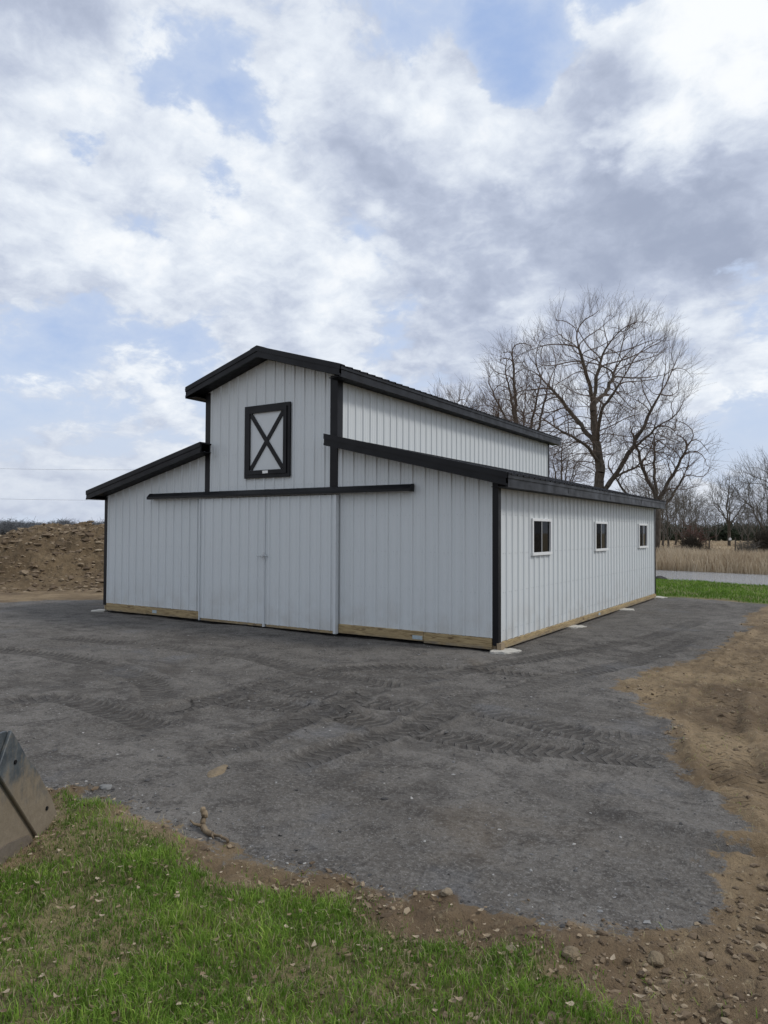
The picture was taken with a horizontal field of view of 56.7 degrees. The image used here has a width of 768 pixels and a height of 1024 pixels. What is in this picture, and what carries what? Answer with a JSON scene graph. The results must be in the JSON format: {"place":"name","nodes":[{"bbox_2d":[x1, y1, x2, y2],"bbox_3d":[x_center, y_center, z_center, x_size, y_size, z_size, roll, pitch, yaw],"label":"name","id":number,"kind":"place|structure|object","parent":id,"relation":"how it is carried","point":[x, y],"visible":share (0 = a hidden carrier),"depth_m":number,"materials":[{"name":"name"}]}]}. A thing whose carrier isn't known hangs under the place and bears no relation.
{"place":"outdoors","nodes":[
{"label":"outdoors","id":0,"kind":"place"},
{"bbox_2d":[0,535,767,1023],"bbox_3d":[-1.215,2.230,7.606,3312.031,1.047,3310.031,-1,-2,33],"label":"ground","id":1,"kind":"structure","parent":0,"point":[692,687],"depth_m":3.16,"materials":[{"name":"soil"}]},
{"bbox_2d":[0,731,56,864],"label":"loader bucket","id":2,"kind":"object","parent":1,"relation":"on","point":[28,812],"visible":0.96,"depth_m":3.79,"materials":[{"name":"metal"}]},
{"bbox_2d":[0,522,103,591],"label":"dirt pile","id":3,"kind":"object","parent":1,"relation":"on","point":[65,560],"visible":0.15,"depth_m":21.79,"materials":[{"name":"soil"}]},
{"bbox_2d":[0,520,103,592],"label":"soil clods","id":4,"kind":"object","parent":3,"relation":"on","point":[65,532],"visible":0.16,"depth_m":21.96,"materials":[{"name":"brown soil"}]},
{"bbox_2d":[0,517,103,534],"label":"wood","id":5,"kind":"object","parent":1,"relation":"on","point":[6,526],"visible":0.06,"depth_m":240.50,"materials":[{"name":"plant"}]},
{"bbox_2d":[0,785,757,1023],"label":"grass","id":6,"kind":"structure","parent":1,"relation":"on","point":[109,980],"depth_m":2.85,"materials":[{"name":"green plant"}]},
{"bbox_2d":[0,596,766,936],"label":"gravel yard","id":7,"kind":"structure","parent":1,"relation":"on","point":[644,814],"depth_m":5.65,"materials":[{"name":"grey gravel"}]},
{"bbox_2d":[100,784,111,789],"bbox_3d":[-1.854,1.830,4.747,0.081,0.033,0.082,0,-2,-3],"label":"stone","id":8,"kind":"object","parent":7,"relation":"on","point":[105,786],"visible":1,"depth_m":4.73,"materials":[{"name":"grey stone"}]},
{"bbox_2d":[190,806,228,842],"bbox_3d":[-0.967,1.763,4.002,0.106,0.111,0.347,2,-2,-45],"label":"root","id":9,"kind":"object","parent":7,"relation":"on","point":[203,826],"visible":1,"depth_m":4.05,"materials":[{"name":"beige wood"}]},
{"bbox_2d":[207,764,227,777],"bbox_3d":[-1.190,1.861,5.082,0.141,0.057,0.308,0,-2,4],"label":"clay clod","id":10,"kind":"object","parent":7,"relation":"on","point":[217,771],"visible":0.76,"depth_m":5.05,"materials":[{"name":"beige soil"}]},
{"bbox_2d":[85,345,666,653],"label":"barn","id":11,"kind":"structure","parent":7,"relation":"on","point":[298,492],"depth_m":12.67,"materials":[{"name":"white metal"}]},
{"bbox_2d":[198,497,263,626],"bbox_3d":[-2.831,0.900,13.251,1.657,2.325,0.085,-1,-2,33],"label":"sliding door","id":12,"kind":"structure","parent":11,"relation":"in","point":[231,530],"depth_m":13.23,"materials":[{"name":"white metal"}]},
{"bbox_2d":[244,401,290,478],"bbox_3d":[-2.121,-1.285,12.887,1.090,1.330,0.057,-1,-2,33],"label":"hay door","id":13,"kind":"structure","parent":11,"relation":"in","point":[267,438],"depth_m":12.87,"materials":[{"name":"black metal"}]},
{"bbox_2d":[257,495,338,633],"bbox_3d":[-1.529,0.882,12.382,1.741,2.325,0.131,-1,-2,33],"label":"sliding door","id":14,"kind":"structure","parent":11,"relation":"in","point":[300,556],"depth_m":12.32,"materials":[{"name":"white metal"}]},
{"bbox_2d":[531,518,552,555],"bbox_3d":[2.641,0.416,11.913,0.045,0.608,0.910,-1,-2,33],"label":"window","id":15,"kind":"structure","parent":11,"relation":"in","point":[541,529],"depth_m":11.89,"materials":[{"name":"white plastic"}]},
{"bbox_2d":[594,521,608,550],"bbox_3d":[4.524,0.506,14.827,0.045,0.608,0.910,-1,-2,33],"label":"window","id":16,"kind":"structure","parent":11,"relation":"in","point":[600,528],"depth_m":14.80,"materials":[{"name":"white plastic"}]},
{"bbox_2d":[638,524,647,547],"bbox_3d":[6.511,0.600,17.902,0.045,0.608,0.910,-1,-2,33],"label":"window","id":17,"kind":"structure","parent":11,"relation":"in","point":[642,528],"depth_m":17.88,"materials":[{"name":"white plastic"}]},
{"bbox_2d":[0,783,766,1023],"bbox_3d":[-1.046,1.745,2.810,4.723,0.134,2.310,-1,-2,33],"label":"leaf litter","id":18,"kind":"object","parent":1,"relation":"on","point":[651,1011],"visible":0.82,"depth_m":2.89,"materials":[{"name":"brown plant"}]},
{"bbox_2d":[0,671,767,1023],"bbox_3d":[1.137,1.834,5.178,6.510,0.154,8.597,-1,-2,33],"label":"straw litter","id":19,"kind":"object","parent":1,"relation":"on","point":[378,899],"visible":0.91,"depth_m":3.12,"materials":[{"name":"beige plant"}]},
{"bbox_2d":[3,784,767,1023],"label":"soil clods","id":20,"kind":"object","parent":1,"relation":"on","point":[669,971],"visible":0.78,"depth_m":2.80,"materials":[{"name":"brown soil"}]},
{"bbox_2d":[441,887,452,896],"bbox_3d":[0.297,1.789,3.357,0.057,0.032,0.057,-1,-2,33],"label":"stone","id":21,"kind":"object","parent":1,"relation":"on","point":[446,891],"visible":1,"depth_m":3.34,"materials":[{"name":"beige stone"}]},
{"bbox_2d":[423,373,520,422],"bbox_3d":[6.816,-4.331,62.138,10.997,15.816,10.689,0,-2,0],"label":"bare tree","id":22,"kind":"object","parent":1,"relation":"on","point":[466,398],"visible":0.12,"depth_m":61.49,"materials":[{"name":"brown plant"}]},
{"bbox_2d":[463,377,551,456],"bbox_3d":[9.948,-3.927,62.142,10.155,15.025,10.447,0,-2,3],"label":"bare tree","id":23,"kind":"object","parent":1,"relation":"on","point":[483,405],"visible":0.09,"depth_m":60.97,"materials":[{"name":"brown plant"}]},
{"bbox_2d":[505,944,516,954],"bbox_3d":[0.517,1.773,2.884,0.058,0.033,0.060,-1,-2,33],"label":"soil clod","id":24,"kind":"object","parent":1,"relation":"on","point":[511,946],"visible":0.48,"depth_m":2.88,"materials":[{"name":"beige soil"}]},
{"bbox_2d":[470,326,561,433],"bbox_3d":[9.096,-4.944,49.704,6.759,16.634,7.772,1,-2,-21],"label":"bare tree","id":25,"kind":"object","parent":1,"relation":"on","point":[513,364],"visible":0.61,"depth_m":50.03,"materials":[{"name":"brown plant"}]},
{"bbox_2d":[561,946,579,961],"bbox_3d":[0.750,1.768,2.863,0.074,0.041,0.073,-1,-2,33],"label":"rock","id":26,"kind":"object","parent":1,"relation":"on","point":[573,952],"visible":0.99,"depth_m":2.84,"materials":[{"name":"stone"}]},
{"bbox_2d":[549,429,605,485],"bbox_3d":[15.996,-2.205,64.093,8.138,11.704,7.910,1,-2,-16],"label":"bare tree","id":27,"kind":"object","parent":1,"relation":"on","point":[571,466],"visible":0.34,"depth_m":63.59,"materials":[{"name":"brown plant"}]},
{"bbox_2d":[484,280,715,488],"bbox_3d":[13.642,-5.444,45.062,14.656,18.002,12.216,0,-2,0],"label":"bare tree","id":28,"kind":"object","parent":1,"relation":"on","point":[595,444],"visible":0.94,"depth_m":44.41,"materials":[{"name":"brown plant"}]},
{"bbox_2d":[616,470,664,511],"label":"brushy tree","id":29,"kind":"object","parent":1,"relation":"on","point":[639,489],"visible":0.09,"depth_m":85.11,"materials":[{"name":"brown plant"}]},
{"bbox_2d":[527,621,767,976],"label":"soil clods","id":30,"kind":"object","parent":1,"relation":"on","point":[761,945],"visible":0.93,"depth_m":3.29,"materials":[{"name":"brown soil"}]},
{"bbox_2d":[624,468,675,499],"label":"brushy tree","id":31,"kind":"object","parent":1,"relation":"on","point":[646,485],"visible":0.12,"depth_m":95.05,"materials":[{"name":"brown plant"}]},
{"bbox_2d":[647,951,663,966],"bbox_3d":[1.084,1.781,2.846,0.069,0.039,0.069,-1,-2,33],"label":"rock","id":32,"kind":"object","parent":1,"relation":"on","point":[657,959],"visible":0.98,"depth_m":2.83,"materials":[{"name":"stone"}]},
{"bbox_2d":[601,401,727,550],"bbox_3d":[17.131,-1.902,43.937,7.869,10.528,7.536,0,-2,0],"label":"bare tree","id":33,"kind":"object","parent":1,"relation":"on","point":[654,491],"visible":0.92,"depth_m":43.81,"materials":[{"name":"brown plant"}]},
{"bbox_2d":[637,467,694,546],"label":"brushy tree","id":34,"kind":"object","parent":1,"relation":"on","point":[663,536],"visible":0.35,"depth_m":79.86,"materials":[{"name":"brown plant"}]},
{"bbox_2d":[645,483,692,546],"bbox_3d":[24.459,0.319,62.054,4.553,6.538,4.401,-1,-2,33],"label":"brushy tree","id":35,"kind":"object","parent":1,"relation":"on","point":[668,521],"visible":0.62,"depth_m":61.80,"materials":[{"name":"brown plant"}]},
{"bbox_2d":[659,479,702,544],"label":"brushy tree","id":36,"kind":"object","parent":1,"relation":"on","point":[675,535],"visible":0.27,"depth_m":89.86,"materials":[{"name":"brown plant"}]},
{"bbox_2d":[663,479,712,543],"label":"brushy tree","id":37,"kind":"object","parent":1,"relation":"on","point":[681,533],"visible":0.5,"depth_m":71.86,"materials":[{"name":"brown plant"}]},
{"bbox_2d":[670,491,713,532],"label":"brushy tree","id":38,"kind":"object","parent":1,"relation":"on","point":[693,513],"visible":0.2,"depth_m":99.66,"materials":[{"name":"brown plant"}]},
{"bbox_2d":[673,528,711,549],"bbox_3d":[22.517,2.222,51.929,3.004,2.183,2.856,-1,-2,33],"label":"shrub","id":39,"kind":"object","parent":1,"relation":"on","point":[691,541],"visible":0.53,"depth_m":51.62,"materials":[{"name":"brown plant"}]},
{"bbox_2d":[673,518,715,549],"bbox_3d":[24.411,1.892,56.069,3.611,3.085,3.591,-1,-2,33],"label":"shrub","id":40,"kind":"object","parent":1,"relation":"on","point":[696,535],"visible":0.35,"depth_m":55.83,"materials":[{"name":"brown plant"}]},
{"bbox_2d":[669,489,722,536],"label":"brushy tree","id":41,"kind":"object","parent":1,"relation":"on","point":[695,509],"visible":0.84,"depth_m":65.91,"materials":[{"name":"brown plant"}]},
{"bbox_2d":[692,545,715,550],"bbox_3d":[22.065,2.660,48.888,1.781,1.144,1.916,-1,-2,33],"label":"shrub","id":42,"kind":"object","parent":1,"relation":"on","point":[704,548],"visible":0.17,"depth_m":48.74,"materials":[{"name":"brown plant"}]},
{"bbox_2d":[691,506,720,543],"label":"brushy tree","id":43,"kind":"object","parent":1,"relation":"on","point":[707,535],"visible":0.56,"depth_m":94.82,"materials":[{"name":"brown plant"}]},
{"bbox_2d":[656,543,767,574],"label":"reeds","id":44,"kind":"object","parent":1,"relation":"on","point":[712,560],"visible":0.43,"depth_m":38.05,"materials":[{"name":"beige plant"}]},
{"bbox_2d":[661,519,767,540],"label":"wood","id":45,"kind":"object","parent":1,"relation":"on","point":[723,535],"visible":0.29,"depth_m":154.42,"materials":[{"name":"black plant"}]},
{"bbox_2d":[703,507,726,541],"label":"brushy tree","id":46,"kind":"object","parent":1,"relation":"on","point":[715,530],"visible":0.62,"depth_m":119.80,"materials":[{"name":"brown plant"}]},
{"bbox_2d":[700,470,756,545],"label":"bare tree","id":47,"kind":"object","parent":1,"relation":"on","point":[728,522],"visible":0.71,"depth_m":83.88,"materials":[{"name":"brown plant"}]},
{"bbox_2d":[731,513,751,540],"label":"brushy tree","id":48,"kind":"object","parent":1,"relation":"on","point":[741,527],"visible":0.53,"depth_m":129.94,"materials":[{"name":"brown plant"}]},
{"bbox_2d":[719,445,767,535],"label":"bare tree","id":49,"kind":"object","parent":1,"relation":"on","point":[753,508],"visible":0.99,"depth_m":57.32,"materials":[{"name":"brown plant"}]},
{"bbox_2d":[729,536,762,553],"bbox_3d":[25.512,2.422,50.018,2.415,1.715,2.382,1,-2,-11],"label":"shrub","id":50,"kind":"object","parent":1,"relation":"on","point":[752,548],"visible":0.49,"depth_m":49.78,"materials":[{"name":"plant"}]},
{"bbox_2d":[730,498,763,540],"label":"brushy tree","id":51,"kind":"object","parent":1,"relation":"on","point":[746,522],"visible":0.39,"depth_m":109.94,"materials":[{"name":"brown plant"}]},
{"bbox_2d":[738,496,767,540],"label":"brushy tree","id":52,"kind":"object","parent":1,"relation":"on","point":[756,514],"visible":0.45,"depth_m":90.00,"materials":[{"name":"brown plant"}]},
{"bbox_2d":[742,523,767,552],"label":"shrub","id":53,"kind":"object","parent":1,"relation":"on","point":[760,539],"visible":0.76,"depth_m":51.70,"materials":[{"name":"brown plant"}]},
{"bbox_2d":[753,495,767,527],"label":"brushy tree","id":54,"kind":"object","parent":1,"relation":"on","point":[763,511],"visible":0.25,"depth_m":120.57,"materials":[{"name":"brown plant"}]},
{"bbox_2d":[0,0,767,526],"label":"sky","id":55,"kind":"structure","parent":0,"point":[386,189],"materials":[{"name":"white"}]},
{"bbox_2d":[660,540,752,551],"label":"dry grass","id":56,"kind":"structure","parent":0,"point":[722,545],"depth_m":90.59,"materials":[{"name":"beige plant"}]},
{"bbox_2d":[651,578,767,603],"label":"lawn","id":57,"kind":"structure","parent":0,"point":[728,598],"depth_m":20.27,"materials":[{"name":"plant"}]},
{"bbox_2d":[656,570,767,585],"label":"road","id":58,"kind":"structure","parent":0,"point":[756,579],"depth_m":33.15,"materials":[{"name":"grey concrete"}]}
]}

